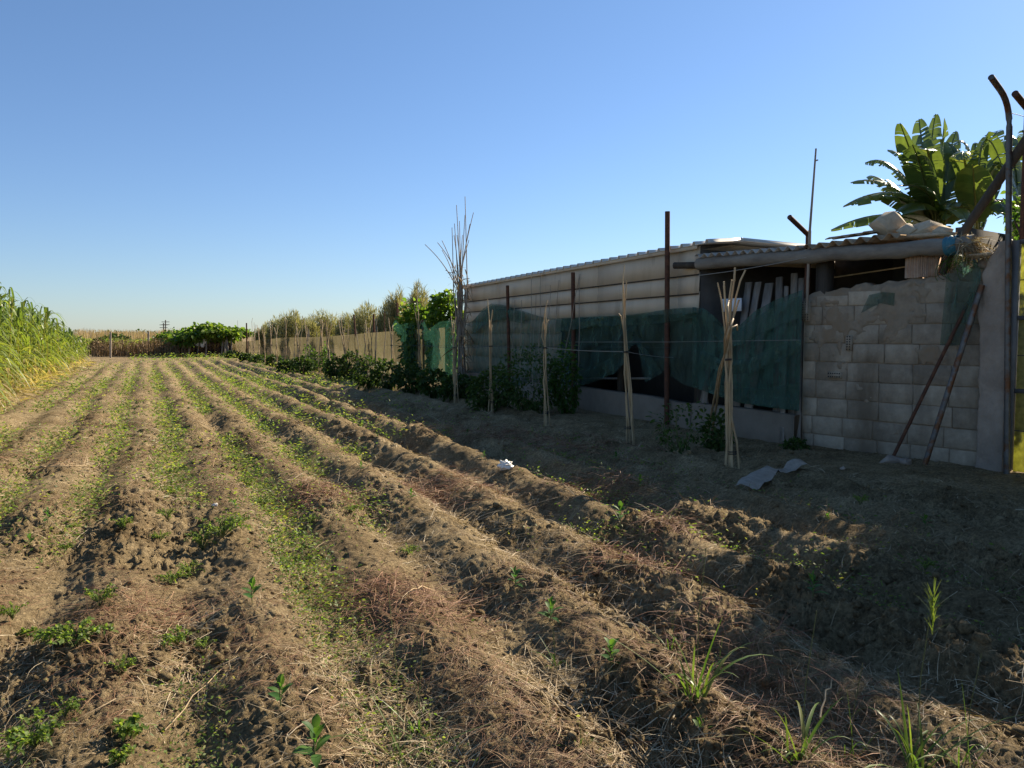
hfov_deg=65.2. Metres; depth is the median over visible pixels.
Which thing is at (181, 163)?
sky
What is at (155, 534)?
leafy weed
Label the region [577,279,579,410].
thin cane
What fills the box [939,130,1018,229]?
banana plant
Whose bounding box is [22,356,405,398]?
weed cover
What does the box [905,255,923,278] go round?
hollow brick
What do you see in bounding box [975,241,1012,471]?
gate pillar
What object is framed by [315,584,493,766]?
grass tuft
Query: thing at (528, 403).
bean bush
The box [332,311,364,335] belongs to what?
tamarisk tree
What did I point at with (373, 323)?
steel post
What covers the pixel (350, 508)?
leafy weed
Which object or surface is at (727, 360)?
cane bundle
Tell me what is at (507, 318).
steel post
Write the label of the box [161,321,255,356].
pergola
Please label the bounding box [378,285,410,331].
tamarisk tree
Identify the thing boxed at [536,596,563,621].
pepper seedling
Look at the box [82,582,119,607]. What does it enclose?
leafy weed
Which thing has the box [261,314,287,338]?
tamarisk tree
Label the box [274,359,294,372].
pepper bush
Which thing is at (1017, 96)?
pipe post
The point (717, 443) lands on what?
bean bush
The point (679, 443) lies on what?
bean bush
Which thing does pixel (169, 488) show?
leafy weed
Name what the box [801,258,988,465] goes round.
block wall
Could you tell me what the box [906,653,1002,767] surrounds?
grass tuft
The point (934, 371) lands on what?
leaning pipe
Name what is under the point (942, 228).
stone
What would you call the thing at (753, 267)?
fence wire
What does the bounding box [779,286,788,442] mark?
plank
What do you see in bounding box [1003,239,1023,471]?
metal gate
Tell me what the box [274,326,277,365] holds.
cane stake
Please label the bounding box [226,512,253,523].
leafy weed
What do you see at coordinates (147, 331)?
treeline
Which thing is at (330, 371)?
pepper bush
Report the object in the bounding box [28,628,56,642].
leafy weed
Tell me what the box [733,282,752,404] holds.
plank
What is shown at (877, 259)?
roof
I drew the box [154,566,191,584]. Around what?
leafy weed
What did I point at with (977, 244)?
straw bundle
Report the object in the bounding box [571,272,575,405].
steel post
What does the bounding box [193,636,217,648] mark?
leafy weed
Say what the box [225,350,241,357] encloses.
pepper bush
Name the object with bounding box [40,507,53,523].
pepper seedling
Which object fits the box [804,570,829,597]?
pepper seedling
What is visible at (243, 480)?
leafy weed
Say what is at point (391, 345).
cane bundle
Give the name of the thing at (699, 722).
pepper seedling
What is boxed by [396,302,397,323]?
steel post
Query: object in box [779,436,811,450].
weed clump
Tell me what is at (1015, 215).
tree
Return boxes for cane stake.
[261,326,265,363]
[269,321,272,362]
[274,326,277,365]
[285,321,286,359]
[295,321,299,369]
[304,320,308,355]
[318,319,323,374]
[325,320,333,372]
[338,320,345,353]
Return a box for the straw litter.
[0,410,1023,767]
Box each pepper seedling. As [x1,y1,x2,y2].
[24,533,35,543]
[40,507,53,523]
[241,577,262,602]
[267,674,292,705]
[292,713,330,767]
[507,566,525,586]
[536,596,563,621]
[600,637,619,672]
[610,501,625,518]
[636,474,646,485]
[693,715,711,727]
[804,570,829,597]
[920,514,931,527]
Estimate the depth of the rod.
11.37 m
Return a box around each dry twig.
[667,528,692,571]
[819,679,831,718]
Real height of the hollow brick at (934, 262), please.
0.291 m
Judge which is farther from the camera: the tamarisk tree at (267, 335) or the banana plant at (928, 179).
the tamarisk tree at (267, 335)
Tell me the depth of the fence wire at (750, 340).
12.19 m
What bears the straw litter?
on the ground at (810, 475)
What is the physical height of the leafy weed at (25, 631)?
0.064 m
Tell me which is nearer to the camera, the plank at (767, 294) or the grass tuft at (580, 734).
the grass tuft at (580, 734)
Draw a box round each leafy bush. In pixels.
[85,337,112,354]
[101,333,130,342]
[154,327,174,347]
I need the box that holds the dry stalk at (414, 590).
[400,580,434,603]
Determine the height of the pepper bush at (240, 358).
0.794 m
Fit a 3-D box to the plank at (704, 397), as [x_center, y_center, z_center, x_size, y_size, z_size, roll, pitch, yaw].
[3.363,-0.563,13.748,0.188,2.608,0.697,2,4,33]
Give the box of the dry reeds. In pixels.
[73,328,242,349]
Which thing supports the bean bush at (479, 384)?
on the ground at (810, 475)
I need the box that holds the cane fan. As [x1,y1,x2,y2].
[426,202,473,386]
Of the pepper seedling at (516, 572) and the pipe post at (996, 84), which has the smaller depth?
the pepper seedling at (516, 572)
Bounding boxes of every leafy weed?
[0,601,27,619]
[0,707,78,757]
[15,626,40,637]
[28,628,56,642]
[32,616,118,646]
[49,695,85,717]
[55,541,75,550]
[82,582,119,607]
[103,654,136,673]
[105,743,135,764]
[108,516,132,529]
[111,712,149,740]
[149,530,170,539]
[153,624,198,647]
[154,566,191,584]
[155,508,176,519]
[161,485,182,493]
[175,560,204,576]
[184,529,218,549]
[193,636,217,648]
[194,513,252,537]
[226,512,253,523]
[237,474,255,485]
[255,492,273,507]
[303,513,318,524]
[341,505,360,511]
[396,543,421,555]
[852,494,869,504]
[916,558,937,569]
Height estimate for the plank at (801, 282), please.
2.462 m
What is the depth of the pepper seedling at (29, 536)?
6.18 m
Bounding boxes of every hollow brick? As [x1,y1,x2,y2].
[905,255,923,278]
[918,256,928,276]
[928,256,940,275]
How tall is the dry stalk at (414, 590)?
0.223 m
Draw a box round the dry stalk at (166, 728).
[164,646,239,730]
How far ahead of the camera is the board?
13.04 m
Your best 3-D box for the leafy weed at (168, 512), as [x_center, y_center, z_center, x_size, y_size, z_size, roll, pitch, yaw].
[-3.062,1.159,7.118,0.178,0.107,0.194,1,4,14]
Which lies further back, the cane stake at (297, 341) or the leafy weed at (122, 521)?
the cane stake at (297, 341)
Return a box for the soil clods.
[0,412,1023,767]
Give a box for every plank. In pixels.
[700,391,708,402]
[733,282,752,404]
[733,282,761,406]
[744,283,773,407]
[773,276,782,411]
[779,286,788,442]
[788,272,797,413]
[795,277,804,439]
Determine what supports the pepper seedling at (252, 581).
on the ground at (810, 475)
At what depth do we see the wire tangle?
9.93 m
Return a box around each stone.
[869,211,906,234]
[879,455,900,462]
[896,223,916,234]
[898,458,911,464]
[911,220,942,233]
[932,225,953,237]
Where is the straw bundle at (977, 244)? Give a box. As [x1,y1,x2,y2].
[940,232,994,273]
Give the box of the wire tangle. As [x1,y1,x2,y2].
[935,252,987,281]
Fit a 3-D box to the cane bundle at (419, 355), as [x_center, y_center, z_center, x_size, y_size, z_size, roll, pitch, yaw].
[-2.831,-1.355,24.273,0.216,3.201,0.173,1,4,19]
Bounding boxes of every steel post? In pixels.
[246,323,247,352]
[353,315,355,335]
[372,314,374,332]
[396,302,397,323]
[422,320,424,369]
[506,285,510,381]
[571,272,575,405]
[664,211,669,423]
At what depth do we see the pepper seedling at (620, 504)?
6.54 m
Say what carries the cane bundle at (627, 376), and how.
on the ground at (810, 475)
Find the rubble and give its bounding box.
[966,252,991,258]
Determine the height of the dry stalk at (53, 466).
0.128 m
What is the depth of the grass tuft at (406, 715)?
3.32 m
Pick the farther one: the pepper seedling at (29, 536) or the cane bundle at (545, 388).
the cane bundle at (545, 388)
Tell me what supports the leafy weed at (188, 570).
on the ground at (810, 475)
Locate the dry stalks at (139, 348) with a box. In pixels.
[85,337,189,356]
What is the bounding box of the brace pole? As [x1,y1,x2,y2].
[938,135,1023,274]
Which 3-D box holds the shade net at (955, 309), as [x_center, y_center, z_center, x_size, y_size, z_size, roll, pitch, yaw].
[5.505,-0.992,9.830,0.112,1.049,0.447,-3,4,-36]
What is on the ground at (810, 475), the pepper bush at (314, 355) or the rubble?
the pepper bush at (314, 355)
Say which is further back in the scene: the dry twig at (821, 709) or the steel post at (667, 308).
the steel post at (667, 308)
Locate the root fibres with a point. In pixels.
(514, 640)
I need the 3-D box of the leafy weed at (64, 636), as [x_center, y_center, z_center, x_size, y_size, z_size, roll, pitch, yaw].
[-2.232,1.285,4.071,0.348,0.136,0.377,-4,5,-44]
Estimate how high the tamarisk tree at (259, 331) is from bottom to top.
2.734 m
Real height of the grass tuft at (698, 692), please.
0.666 m
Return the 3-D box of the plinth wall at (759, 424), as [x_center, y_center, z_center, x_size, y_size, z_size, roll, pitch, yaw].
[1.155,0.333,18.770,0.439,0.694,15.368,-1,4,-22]
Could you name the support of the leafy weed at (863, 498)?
on the ground at (810, 475)
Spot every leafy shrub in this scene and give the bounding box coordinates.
[393,297,429,376]
[420,288,463,379]
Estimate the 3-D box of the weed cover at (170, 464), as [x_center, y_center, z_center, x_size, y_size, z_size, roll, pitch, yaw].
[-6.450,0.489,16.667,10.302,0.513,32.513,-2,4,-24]
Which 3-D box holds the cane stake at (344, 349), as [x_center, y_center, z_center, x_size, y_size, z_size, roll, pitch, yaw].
[-7.368,-1.714,35.121,0.534,2.541,0.130,0,4,7]
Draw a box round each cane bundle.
[388,318,395,388]
[414,286,421,366]
[449,317,458,403]
[487,299,494,412]
[541,300,550,425]
[618,265,634,444]
[707,267,745,468]
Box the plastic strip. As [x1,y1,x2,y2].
[735,459,809,489]
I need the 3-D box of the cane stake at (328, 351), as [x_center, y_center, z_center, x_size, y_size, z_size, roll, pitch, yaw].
[-6.476,-1.141,28.613,0.373,2.290,0.150,0,4,-1]
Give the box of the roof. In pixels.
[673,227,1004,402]
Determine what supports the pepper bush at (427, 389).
on the ground at (810, 475)
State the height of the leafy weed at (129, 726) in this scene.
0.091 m
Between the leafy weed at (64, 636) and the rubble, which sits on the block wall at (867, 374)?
the rubble
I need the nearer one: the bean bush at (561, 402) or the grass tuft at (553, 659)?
the grass tuft at (553, 659)
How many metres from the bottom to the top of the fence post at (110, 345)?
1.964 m
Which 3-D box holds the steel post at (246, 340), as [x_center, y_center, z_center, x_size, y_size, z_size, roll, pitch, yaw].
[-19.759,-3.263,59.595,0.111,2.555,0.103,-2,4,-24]
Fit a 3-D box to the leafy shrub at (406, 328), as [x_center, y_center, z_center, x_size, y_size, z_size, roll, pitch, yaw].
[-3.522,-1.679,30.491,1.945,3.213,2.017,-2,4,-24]
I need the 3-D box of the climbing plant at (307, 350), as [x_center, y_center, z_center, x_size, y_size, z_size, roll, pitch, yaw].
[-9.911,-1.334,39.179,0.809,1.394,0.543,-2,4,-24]
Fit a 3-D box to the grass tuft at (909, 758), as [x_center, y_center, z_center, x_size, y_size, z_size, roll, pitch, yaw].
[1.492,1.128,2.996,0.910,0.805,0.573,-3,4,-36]
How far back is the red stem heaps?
4.83 m
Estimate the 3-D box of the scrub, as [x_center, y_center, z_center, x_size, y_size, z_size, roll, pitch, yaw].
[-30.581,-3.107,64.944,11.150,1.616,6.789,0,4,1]
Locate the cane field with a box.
[0,282,96,436]
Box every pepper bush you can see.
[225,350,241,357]
[238,353,252,361]
[246,353,268,363]
[264,353,282,366]
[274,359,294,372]
[288,355,319,375]
[302,351,332,372]
[321,353,349,381]
[335,348,366,379]
[348,353,388,388]
[369,358,404,389]
[391,357,427,393]
[415,368,451,398]
[435,372,482,401]
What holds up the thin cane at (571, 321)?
on the ground at (810, 475)
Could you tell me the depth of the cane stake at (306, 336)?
39.16 m
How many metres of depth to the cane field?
24.65 m
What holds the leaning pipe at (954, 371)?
on the ground at (810, 475)
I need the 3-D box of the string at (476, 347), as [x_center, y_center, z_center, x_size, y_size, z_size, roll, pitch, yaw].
[-1.236,-0.896,18.988,0.294,0.122,11.000,-1,4,-18]
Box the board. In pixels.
[722,298,741,311]
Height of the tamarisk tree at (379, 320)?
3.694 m
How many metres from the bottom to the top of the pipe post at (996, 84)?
4.604 m
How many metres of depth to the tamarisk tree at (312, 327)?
51.52 m
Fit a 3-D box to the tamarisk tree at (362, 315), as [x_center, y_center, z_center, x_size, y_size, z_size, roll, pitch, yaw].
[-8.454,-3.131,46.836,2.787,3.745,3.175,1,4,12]
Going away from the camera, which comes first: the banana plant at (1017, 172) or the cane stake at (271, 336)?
the banana plant at (1017, 172)
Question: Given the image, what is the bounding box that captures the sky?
[0,0,1023,333]
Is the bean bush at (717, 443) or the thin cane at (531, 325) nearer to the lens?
the bean bush at (717, 443)
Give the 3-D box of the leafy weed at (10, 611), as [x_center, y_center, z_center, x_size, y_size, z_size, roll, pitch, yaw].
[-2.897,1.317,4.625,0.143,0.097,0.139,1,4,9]
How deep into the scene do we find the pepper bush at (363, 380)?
23.88 m
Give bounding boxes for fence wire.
[403,345,669,347]
[686,340,783,341]
[698,257,806,275]
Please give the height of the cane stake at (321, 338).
2.303 m
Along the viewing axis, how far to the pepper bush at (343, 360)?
27.51 m
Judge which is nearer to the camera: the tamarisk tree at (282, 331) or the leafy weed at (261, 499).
the leafy weed at (261, 499)
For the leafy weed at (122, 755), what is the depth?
3.03 m
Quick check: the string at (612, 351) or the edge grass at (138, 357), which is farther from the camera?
the edge grass at (138, 357)
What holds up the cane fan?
on the ground at (810, 475)
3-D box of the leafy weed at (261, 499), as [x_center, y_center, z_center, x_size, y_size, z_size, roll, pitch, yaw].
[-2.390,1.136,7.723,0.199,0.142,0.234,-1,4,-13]
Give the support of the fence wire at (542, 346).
attached to the steel post at (667, 308)
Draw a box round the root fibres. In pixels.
[0,454,1023,767]
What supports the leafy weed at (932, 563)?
on the ground at (810, 475)
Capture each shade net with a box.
[467,290,801,410]
[861,292,894,312]
[940,260,980,345]
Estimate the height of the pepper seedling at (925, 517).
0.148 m
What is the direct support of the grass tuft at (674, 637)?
on the ground at (810, 475)
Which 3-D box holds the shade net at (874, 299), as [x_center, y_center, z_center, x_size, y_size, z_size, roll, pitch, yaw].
[4.904,-1.093,10.728,0.029,0.271,0.469,-3,4,-37]
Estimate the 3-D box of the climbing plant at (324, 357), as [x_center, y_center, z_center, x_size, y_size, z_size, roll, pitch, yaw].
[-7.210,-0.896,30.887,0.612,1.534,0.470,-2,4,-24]
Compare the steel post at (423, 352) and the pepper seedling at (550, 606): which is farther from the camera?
the steel post at (423, 352)
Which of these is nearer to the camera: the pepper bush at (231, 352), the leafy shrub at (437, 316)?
the leafy shrub at (437, 316)
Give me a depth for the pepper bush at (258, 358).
45.58 m
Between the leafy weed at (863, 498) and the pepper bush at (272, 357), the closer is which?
the leafy weed at (863, 498)
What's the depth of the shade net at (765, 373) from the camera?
13.41 m
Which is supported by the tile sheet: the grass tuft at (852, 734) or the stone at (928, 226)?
the stone at (928, 226)
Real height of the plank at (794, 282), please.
2.547 m
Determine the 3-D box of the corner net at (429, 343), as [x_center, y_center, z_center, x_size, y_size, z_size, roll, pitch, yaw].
[-3.005,-1.093,27.300,0.276,2.235,5.788,-2,4,-33]
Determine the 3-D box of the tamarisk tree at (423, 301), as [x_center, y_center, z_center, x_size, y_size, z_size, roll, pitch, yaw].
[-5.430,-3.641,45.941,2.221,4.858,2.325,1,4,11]
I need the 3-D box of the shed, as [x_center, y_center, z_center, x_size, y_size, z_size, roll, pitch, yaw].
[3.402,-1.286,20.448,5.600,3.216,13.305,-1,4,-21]
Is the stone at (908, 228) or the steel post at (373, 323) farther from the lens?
the steel post at (373, 323)
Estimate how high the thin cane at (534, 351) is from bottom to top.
2.638 m
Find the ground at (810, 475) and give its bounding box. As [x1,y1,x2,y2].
[0,335,1023,767]
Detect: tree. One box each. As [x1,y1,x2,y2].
[252,322,268,339]
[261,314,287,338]
[272,307,315,338]
[296,319,323,336]
[302,308,340,336]
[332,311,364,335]
[347,299,380,334]
[367,300,387,332]
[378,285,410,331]
[407,280,430,327]
[995,190,1020,239]
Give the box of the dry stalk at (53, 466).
[29,462,82,469]
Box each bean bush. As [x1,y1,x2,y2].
[465,366,518,411]
[485,343,569,413]
[548,340,583,413]
[645,397,711,453]
[696,408,734,451]
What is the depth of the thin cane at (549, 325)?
18.35 m
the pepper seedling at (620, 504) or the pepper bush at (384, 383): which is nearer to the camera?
the pepper seedling at (620, 504)
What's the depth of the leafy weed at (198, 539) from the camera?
6.23 m
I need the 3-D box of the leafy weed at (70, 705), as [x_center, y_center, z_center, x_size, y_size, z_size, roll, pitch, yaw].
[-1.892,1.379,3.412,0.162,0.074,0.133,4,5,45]
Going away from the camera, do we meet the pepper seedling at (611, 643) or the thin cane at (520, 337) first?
the pepper seedling at (611, 643)
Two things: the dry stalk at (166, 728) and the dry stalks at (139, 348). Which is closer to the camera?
the dry stalk at (166, 728)
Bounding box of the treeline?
[66,329,464,336]
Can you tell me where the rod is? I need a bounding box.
[805,148,817,312]
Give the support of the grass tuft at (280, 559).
on the ground at (810, 475)
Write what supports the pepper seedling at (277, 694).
on the ground at (810, 475)
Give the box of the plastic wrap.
[942,235,959,255]
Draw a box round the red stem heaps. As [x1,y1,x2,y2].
[6,419,1018,767]
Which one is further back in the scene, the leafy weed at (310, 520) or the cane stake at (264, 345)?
the cane stake at (264, 345)
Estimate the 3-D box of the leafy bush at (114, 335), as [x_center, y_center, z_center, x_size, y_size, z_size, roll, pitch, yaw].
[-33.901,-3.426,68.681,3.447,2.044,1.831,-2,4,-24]
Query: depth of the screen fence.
36.27 m
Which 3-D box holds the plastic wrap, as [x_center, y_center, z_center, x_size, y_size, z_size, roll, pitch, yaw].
[5.446,-1.710,9.884,0.258,0.262,0.166,-3,4,-36]
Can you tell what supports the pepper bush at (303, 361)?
on the ground at (810, 475)
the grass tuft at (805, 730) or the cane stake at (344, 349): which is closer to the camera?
the grass tuft at (805, 730)
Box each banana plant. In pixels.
[831,114,970,231]
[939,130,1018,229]
[990,130,1022,238]
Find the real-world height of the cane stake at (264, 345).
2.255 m
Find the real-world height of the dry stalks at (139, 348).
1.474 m
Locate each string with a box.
[423,345,541,347]
[547,347,673,357]
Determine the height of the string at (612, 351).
0.183 m
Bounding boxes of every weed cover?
[0,370,1023,767]
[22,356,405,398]
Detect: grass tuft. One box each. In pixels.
[261,543,294,567]
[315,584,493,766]
[357,643,451,750]
[530,626,566,668]
[552,690,601,755]
[596,550,771,702]
[640,586,695,657]
[706,616,748,671]
[741,611,846,767]
[811,663,881,767]
[854,581,1023,767]
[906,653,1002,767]
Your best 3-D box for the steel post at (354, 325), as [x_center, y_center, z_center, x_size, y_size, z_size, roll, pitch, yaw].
[-7.234,-1.895,37.106,0.234,2.606,0.078,0,4,0]
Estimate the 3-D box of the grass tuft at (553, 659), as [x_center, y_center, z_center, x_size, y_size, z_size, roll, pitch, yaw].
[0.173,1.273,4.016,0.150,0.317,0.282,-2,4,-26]
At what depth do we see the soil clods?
4.06 m
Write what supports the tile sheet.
on the roof
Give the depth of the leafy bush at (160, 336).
62.41 m
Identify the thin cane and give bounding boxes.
[383,328,385,380]
[520,300,521,387]
[529,274,531,399]
[532,306,535,397]
[537,277,540,400]
[548,282,558,396]
[548,285,550,388]
[555,276,579,407]
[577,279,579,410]
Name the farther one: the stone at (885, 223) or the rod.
the rod
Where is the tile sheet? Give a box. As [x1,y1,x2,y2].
[891,231,967,241]
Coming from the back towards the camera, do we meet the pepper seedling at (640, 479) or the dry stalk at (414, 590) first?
the pepper seedling at (640, 479)
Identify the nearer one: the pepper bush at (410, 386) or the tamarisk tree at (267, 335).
the pepper bush at (410, 386)
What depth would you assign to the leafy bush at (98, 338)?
62.14 m
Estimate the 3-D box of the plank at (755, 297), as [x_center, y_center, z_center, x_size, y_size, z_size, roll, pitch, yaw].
[3.791,-0.436,12.992,0.528,2.449,0.140,-2,4,-24]
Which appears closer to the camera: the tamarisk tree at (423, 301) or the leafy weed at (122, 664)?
the leafy weed at (122, 664)
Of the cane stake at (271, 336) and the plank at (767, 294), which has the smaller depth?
the plank at (767, 294)
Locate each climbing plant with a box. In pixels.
[301,342,315,358]
[318,341,332,372]
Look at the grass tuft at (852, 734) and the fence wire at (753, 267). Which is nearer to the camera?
the grass tuft at (852, 734)
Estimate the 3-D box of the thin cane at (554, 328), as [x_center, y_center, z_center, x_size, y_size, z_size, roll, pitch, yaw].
[0.934,-0.890,18.147,0.279,2.914,0.039,1,4,19]
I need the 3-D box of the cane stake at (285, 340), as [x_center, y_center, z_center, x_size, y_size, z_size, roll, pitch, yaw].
[-10.846,-1.929,38.388,0.176,2.616,0.122,-2,4,-24]
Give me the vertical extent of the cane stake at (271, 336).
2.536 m
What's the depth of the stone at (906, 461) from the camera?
10.07 m
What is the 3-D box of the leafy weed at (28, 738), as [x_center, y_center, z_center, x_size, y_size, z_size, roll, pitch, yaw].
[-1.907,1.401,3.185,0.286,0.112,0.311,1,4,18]
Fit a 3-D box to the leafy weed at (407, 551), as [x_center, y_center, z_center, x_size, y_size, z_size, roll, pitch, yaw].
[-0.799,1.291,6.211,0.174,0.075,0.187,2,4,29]
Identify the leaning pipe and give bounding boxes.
[892,306,965,455]
[922,284,984,464]
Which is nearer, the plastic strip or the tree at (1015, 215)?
the plastic strip
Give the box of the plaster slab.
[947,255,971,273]
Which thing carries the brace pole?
on the block wall at (867, 374)
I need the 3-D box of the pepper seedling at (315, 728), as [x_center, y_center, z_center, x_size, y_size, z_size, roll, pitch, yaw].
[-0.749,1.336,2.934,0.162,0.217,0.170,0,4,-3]
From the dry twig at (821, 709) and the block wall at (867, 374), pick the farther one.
the block wall at (867, 374)
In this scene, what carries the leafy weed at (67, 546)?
on the ground at (810, 475)
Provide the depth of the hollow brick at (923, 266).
10.26 m
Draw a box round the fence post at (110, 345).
[110,332,111,357]
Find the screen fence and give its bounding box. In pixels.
[232,328,444,379]
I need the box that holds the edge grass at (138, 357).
[129,351,291,363]
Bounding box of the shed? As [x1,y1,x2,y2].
[464,237,834,412]
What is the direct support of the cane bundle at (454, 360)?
on the ground at (810, 475)
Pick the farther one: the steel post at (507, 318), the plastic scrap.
the steel post at (507, 318)
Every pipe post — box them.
[787,215,810,297]
[988,74,1012,473]
[1011,90,1023,239]
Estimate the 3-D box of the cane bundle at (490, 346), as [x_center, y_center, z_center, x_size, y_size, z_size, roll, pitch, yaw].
[-0.444,-0.531,16.784,0.180,2.490,0.168,2,4,31]
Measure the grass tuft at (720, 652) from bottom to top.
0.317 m
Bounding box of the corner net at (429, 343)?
[397,322,457,373]
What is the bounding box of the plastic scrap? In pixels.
[497,459,513,470]
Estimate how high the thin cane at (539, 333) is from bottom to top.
3.154 m
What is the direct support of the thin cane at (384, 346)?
on the ground at (810, 475)
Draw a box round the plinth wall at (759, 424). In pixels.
[466,371,801,443]
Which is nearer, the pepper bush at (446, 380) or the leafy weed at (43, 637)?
the leafy weed at (43, 637)
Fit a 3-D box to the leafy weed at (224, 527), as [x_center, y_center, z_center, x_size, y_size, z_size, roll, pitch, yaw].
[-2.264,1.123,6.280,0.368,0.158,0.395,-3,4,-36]
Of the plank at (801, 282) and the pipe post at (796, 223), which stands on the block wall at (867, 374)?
the pipe post at (796, 223)
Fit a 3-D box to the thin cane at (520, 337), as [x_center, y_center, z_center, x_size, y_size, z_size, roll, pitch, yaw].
[0.218,-0.823,19.962,0.045,2.555,0.460,0,4,3]
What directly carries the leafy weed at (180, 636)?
on the ground at (810, 475)
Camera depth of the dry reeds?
75.81 m
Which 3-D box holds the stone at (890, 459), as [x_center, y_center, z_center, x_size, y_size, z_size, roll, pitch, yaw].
[4.799,0.971,10.170,0.260,0.137,0.245,2,4,28]
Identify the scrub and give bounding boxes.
[84,337,172,351]
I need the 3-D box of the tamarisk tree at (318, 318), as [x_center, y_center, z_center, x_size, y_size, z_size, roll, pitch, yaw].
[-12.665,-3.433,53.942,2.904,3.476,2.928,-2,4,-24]
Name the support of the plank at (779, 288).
on the ground at (810, 475)
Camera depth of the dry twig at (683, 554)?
5.73 m

